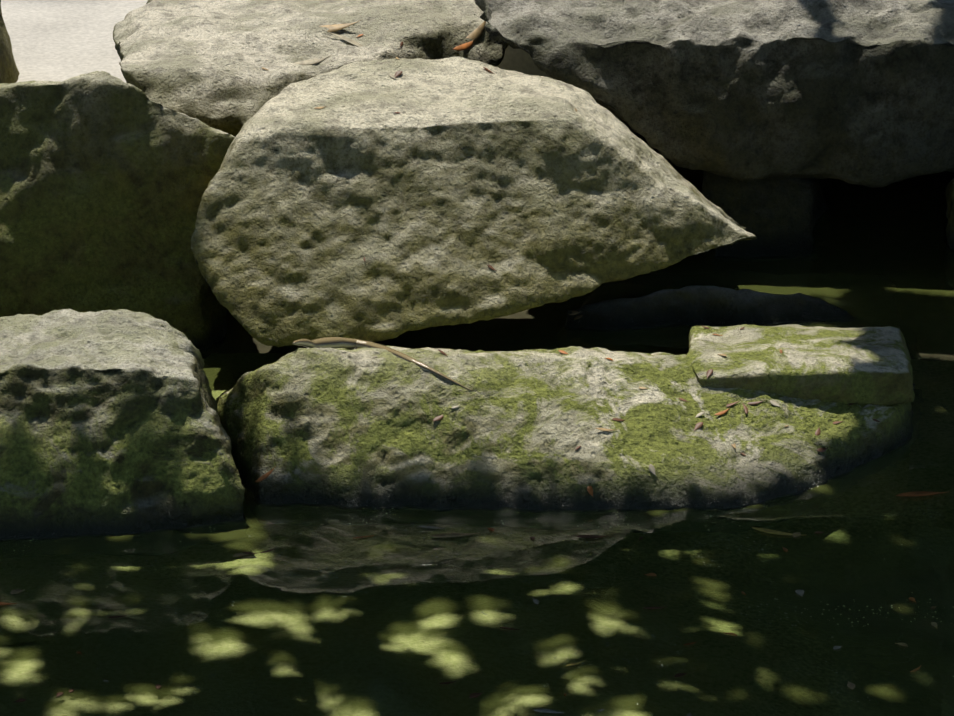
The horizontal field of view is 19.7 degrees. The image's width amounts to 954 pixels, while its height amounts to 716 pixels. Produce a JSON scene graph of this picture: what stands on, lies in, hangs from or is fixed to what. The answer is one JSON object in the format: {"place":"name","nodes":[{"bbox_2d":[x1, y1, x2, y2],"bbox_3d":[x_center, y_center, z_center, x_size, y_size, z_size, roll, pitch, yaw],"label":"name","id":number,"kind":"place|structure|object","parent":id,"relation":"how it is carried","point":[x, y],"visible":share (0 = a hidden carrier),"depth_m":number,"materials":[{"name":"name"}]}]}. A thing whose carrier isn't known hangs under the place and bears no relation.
{"place":"outdoors","nodes":[
{"label":"outdoors","id":0,"kind":"place"},
{"bbox_2d":[1,0,147,82],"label":"ground","id":1,"kind":"structure","parent":0,"point":[57,40],"depth_m":5.39,"materials":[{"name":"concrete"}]},
{"bbox_2d":[0,136,953,715],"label":"water","id":2,"kind":"structure","parent":0,"point":[426,626],"depth_m":3.34,"materials":[{"name":"green liquid"}]},
{"bbox_2d":[0,602,15,604],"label":"floating leaf","id":3,"kind":"object","parent":2,"relation":"on","point":[3,603],"visible":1,"depth_m":3.29,"materials":[{"name":"brown plant"}]},
{"bbox_2d":[11,589,24,593],"bbox_3d":[-0.557,0.282,3.328,0.012,0.002,0.018,7,21,19],"label":"debris","id":4,"kind":"object","parent":2,"relation":"on","point":[15,591],"visible":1,"depth_m":3.33,"materials":[{"name":"beige plant"}]},
{"bbox_2d":[0,309,244,540],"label":"rock","id":5,"kind":"object","parent":2,"relation":"in","point":[110,423],"visible":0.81,"depth_m":3.51,"materials":[{"name":"grey stone"}]},
{"bbox_2d":[233,553,246,556],"bbox_3d":[-0.295,0.246,3.429,0.018,0.002,0.010,0,20,1],"label":"debris","id":6,"kind":"object","parent":2,"relation":"on","point":[238,554],"visible":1,"depth_m":3.43,"materials":[{"name":"beige plant"}]},
{"bbox_2d":[418,526,439,528],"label":"floating leaf","id":7,"kind":"object","parent":2,"relation":"on","point":[429,527],"visible":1,"depth_m":3.51,"materials":[{"name":"brown plant"}]},
{"bbox_2d":[430,532,479,536],"bbox_3d":[-0.027,0.225,3.485,0.065,0.002,0.012,-3,20,-7],"label":"floating leaf","id":8,"kind":"object","parent":2,"relation":"on","point":[451,535],"visible":1,"depth_m":3.49,"materials":[{"name":"plant"}]},
{"bbox_2d":[469,692,482,697],"bbox_3d":[0.000,0.377,3.070,0.019,0.002,0.010,-8,21,-21],"label":"debris","id":9,"kind":"object","parent":2,"relation":"on","point":[472,695],"visible":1,"depth_m":3.07,"materials":[{"name":"brown plant"}]},
{"bbox_2d":[500,627,519,629],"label":"floating leaf","id":10,"kind":"object","parent":2,"relation":"on","point":[509,628],"visible":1,"depth_m":3.23,"materials":[{"name":"plant"}]},
{"bbox_2d":[534,708,563,712],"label":"floating leaf","id":11,"kind":"object","parent":2,"relation":"on","point":[545,710],"visible":1,"depth_m":3.03,"materials":[{"name":"grey plant"}]},
{"bbox_2d":[566,660,585,665],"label":"floating leaf","id":12,"kind":"object","parent":2,"relation":"on","point":[575,663],"visible":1,"depth_m":3.14,"materials":[{"name":"brown plant"}]},
{"bbox_2d":[577,535,607,537],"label":"floating leaf","id":13,"kind":"object","parent":2,"relation":"on","point":[589,536],"visible":1,"depth_m":3.48,"materials":[{"name":"plant"}]},
{"bbox_2d":[702,170,827,258],"bbox_3d":[0.504,-0.230,4.792,0.226,0.343,0.494,2,20,5],"label":"rock","id":14,"kind":"object","parent":2,"relation":"in","point":[776,217],"visible":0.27,"depth_m":4.57,"materials":[{"name":"grey stone"}]},
{"bbox_2d":[752,527,796,534],"bbox_3d":[0.383,0.222,3.493,0.070,0.002,0.013,7,21,18],"label":"floating leaf","id":15,"kind":"object","parent":2,"relation":"on","point":[771,531],"visible":1,"depth_m":3.50,"materials":[{"name":"plant"}]},
{"bbox_2d":[792,532,800,536],"bbox_3d":[0.406,0.224,3.490,0.011,0.002,0.018,0,20,1],"label":"debris","id":16,"kind":"object","parent":2,"relation":"on","point":[797,533],"visible":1,"depth_m":3.49,"materials":[{"name":"beige plant"}]},
{"bbox_2d":[795,590,803,596],"bbox_3d":[0.391,0.284,3.324,0.011,0.002,0.019,0,20,1],"label":"debris","id":17,"kind":"object","parent":2,"relation":"on","point":[800,592],"visible":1,"depth_m":3.33,"materials":[{"name":"grey plant"}]},
{"bbox_2d":[847,681,854,688],"bbox_3d":[0.421,0.368,3.094,0.009,0.002,0.020,0,20,1],"label":"debris","id":18,"kind":"object","parent":2,"relation":"on","point":[850,685],"visible":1,"depth_m":3.09,"materials":[{"name":"beige plant"}]},
{"bbox_2d":[896,491,946,496],"bbox_3d":[0.587,0.179,3.611,0.075,0.003,0.015,-3,20,-8],"label":"floating leaf","id":19,"kind":"object","parent":2,"relation":"on","point":[916,493],"visible":1,"depth_m":3.61,"materials":[{"name":"brown plant"}]},
{"bbox_2d":[497,45,556,79],"bbox_3d":[0.593,-1.153,7.377,7.000,0.371,4.100,0,20,1],"label":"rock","id":20,"kind":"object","parent":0,"point":[520,60],"depth_m":5.42,"materials":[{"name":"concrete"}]},
{"bbox_3d":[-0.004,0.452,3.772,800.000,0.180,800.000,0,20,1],"label":"ground","id":21,"kind":"structure","parent":0,"visible":0},
{"bbox_2d":[0,0,19,83],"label":"rock","id":22,"kind":"object","parent":21,"relation":"on","point":[9,73],"visible":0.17,"depth_m":5.01,"materials":[{"name":"grey stone"}]},
{"bbox_2d":[0,71,234,350],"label":"rock","id":23,"kind":"object","parent":21,"relation":"on","point":[106,178],"visible":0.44,"depth_m":4.09,"materials":[{"name":"grey stone"}]},
{"bbox_2d":[113,0,508,136],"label":"rock","id":24,"kind":"object","parent":21,"relation":"on","point":[205,61],"visible":0.44,"depth_m":4.73,"materials":[{"name":"grey stone"}]},
{"bbox_2d":[294,56,328,64],"bbox_3d":[-0.278,-0.503,4.661,0.080,0.007,0.012,-14,24,-34],"label":"leaf","id":25,"kind":"object","parent":24,"relation":"on","point":[309,62],"visible":1,"depth_m":4.66,"materials":[{"name":"beige plant"}]},
{"bbox_2d":[320,19,362,31],"bbox_3d":[-0.248,-0.573,4.750,0.110,0.015,0.016,-7,21,-19],"label":"leaf","id":26,"kind":"object","parent":24,"relation":"on","point":[334,27],"visible":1,"depth_m":4.75,"materials":[{"name":"beige plant"}]},
{"bbox_2d":[323,30,363,46],"bbox_3d":[-0.225,-0.548,4.729,0.085,0.031,0.015,8,21,20],"label":"leaf","id":27,"kind":"object","parent":24,"relation":"on","point":[353,42],"visible":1,"depth_m":4.73,"materials":[{"name":"beige plant"}]},
{"bbox_2d":[453,41,472,50],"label":"leaf","id":28,"kind":"object","parent":24,"relation":"on","point":[464,46],"visible":1,"depth_m":4.79,"materials":[{"name":"orange plant"}]},
{"bbox_2d":[466,21,485,42],"bbox_3d":[-0.001,-0.573,4.811,0.012,0.046,0.090,15,25,35],"label":"leaf","id":29,"kind":"object","parent":24,"relation":"on","point":[475,35],"visible":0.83,"depth_m":4.82,"materials":[{"name":"beige plant"}]},
{"bbox_2d":[216,345,914,511],"bbox_3d":[0.144,0.103,3.870,1.076,0.349,0.652,0,20,1],"label":"rock","id":30,"kind":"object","parent":21,"relation":"on","point":[350,428],"depth_m":3.63,"materials":[{"name":"grey stone"}]},
{"bbox_2d":[255,467,274,481],"bbox_3d":[-0.276,0.152,3.589,0.031,0.018,0.005,-10,22,-25],"label":"leaf","id":31,"kind":"object","parent":30,"relation":"on","point":[264,476],"visible":1,"depth_m":3.59,"materials":[{"name":"brown plant"}]},
{"bbox_2d":[292,337,471,390],"bbox_3d":[-0.143,0.003,3.681,0.160,0.049,0.244,-14,24,-34],"label":"lizard","id":32,"kind":"object","parent":30,"relation":"on","point":[333,342],"visible":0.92,"depth_m":3.73},
{"bbox_2d":[433,415,442,420],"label":"litter","id":33,"kind":"object","parent":30,"relation":"on","point":[438,418],"visible":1,"depth_m":3.62,"materials":[{"name":"brown plant"}]},
{"bbox_2d":[191,57,755,346],"bbox_3d":[0.005,-0.275,4.193,0.826,0.354,0.793,0,20,1],"label":"boulder","id":34,"kind":"object","parent":30,"relation":"on","point":[443,189],"visible":0.98,"depth_m":3.95,"materials":[{"name":"grey stone"}]},
{"bbox_2d":[393,71,401,78],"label":"litter","id":35,"kind":"object","parent":34,"relation":"on","point":[398,73],"visible":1,"depth_m":4.12,"materials":[{"name":"brown plant"}]},
{"bbox_2d":[587,486,592,495],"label":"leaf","id":36,"kind":"object","parent":30,"relation":"on","point":[590,489],"visible":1,"depth_m":3.57,"materials":[{"name":"orange plant"}]},
{"bbox_2d":[595,428,616,430],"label":"leaf","id":37,"kind":"object","parent":30,"relation":"on","point":[603,429],"visible":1,"depth_m":3.62,"materials":[{"name":"beige plant"}]},
{"bbox_2d":[649,464,655,475],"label":"litter","id":38,"kind":"object","parent":30,"relation":"on","point":[651,468],"visible":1,"depth_m":3.58,"materials":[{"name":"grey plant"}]},
{"bbox_2d":[694,422,702,430],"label":"litter","id":39,"kind":"object","parent":30,"relation":"on","point":[698,425],"visible":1,"depth_m":3.68,"materials":[{"name":"brown plant"}]},
{"bbox_2d":[715,409,728,415],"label":"leaf","id":40,"kind":"object","parent":30,"relation":"on","point":[721,413],"visible":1,"depth_m":3.70,"materials":[{"name":"orange plant"}]},
{"bbox_2d":[748,400,764,404],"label":"leaf","id":41,"kind":"object","parent":30,"relation":"on","point":[753,403],"visible":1,"depth_m":3.72,"materials":[{"name":"brown plant"}]},
{"bbox_2d":[770,400,780,406],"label":"litter","id":42,"kind":"object","parent":30,"relation":"on","point":[774,403],"visible":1,"depth_m":3.72,"materials":[{"name":"grey plant"}]},
{"bbox_2d":[687,324,914,404],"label":"slab","id":43,"kind":"structure","parent":30,"relation":"on","point":[866,365],"depth_m":3.77,"materials":[{"name":"grey stone"}]},
{"bbox_2d":[706,369,712,377],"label":"litter","id":44,"kind":"object","parent":43,"relation":"on","point":[709,372],"visible":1,"depth_m":3.75,"materials":[{"name":"brown plant"}]},
{"bbox_2d":[815,427,819,435],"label":"litter","id":45,"kind":"object","parent":30,"relation":"on","point":[817,432],"visible":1,"depth_m":3.70,"materials":[{"name":"brown plant"}]},
{"bbox_2d":[817,448,827,451],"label":"litter","id":46,"kind":"object","parent":30,"relation":"on","point":[821,449],"visible":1,"depth_m":3.67,"materials":[{"name":"brown plant"}]},
{"bbox_2d":[614,115,641,135],"bbox_3d":[0.798,-0.580,5.511,1.307,0.511,0.603,0,20,1],"label":"rock","id":47,"kind":"object","parent":21,"relation":"on","point":[628,126],"depth_m":5.28,"materials":[{"name":"grey stone"}]},
{"bbox_2d":[564,285,856,330],"bbox_3d":[0.432,-0.001,4.467,0.613,0.346,0.471,0,20,1],"label":"rock","id":48,"kind":"object","parent":21,"relation":"on","point":[691,305],"visible":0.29,"depth_m":4.25,"materials":[{"name":"grey stone"}]},
{"bbox_2d":[475,0,953,187],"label":"boulder","id":49,"kind":"object","parent":21,"relation":"on","point":[857,92],"visible":0.98,"depth_m":4.46,"materials":[{"name":"grey stone"}]},
{"bbox_2d":[945,178,953,250],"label":"rock","id":50,"kind":"object","parent":21,"relation":"on","point":[949,190],"visible":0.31,"depth_m":4.61,"materials":[{"name":"grey stone"}]}
]}

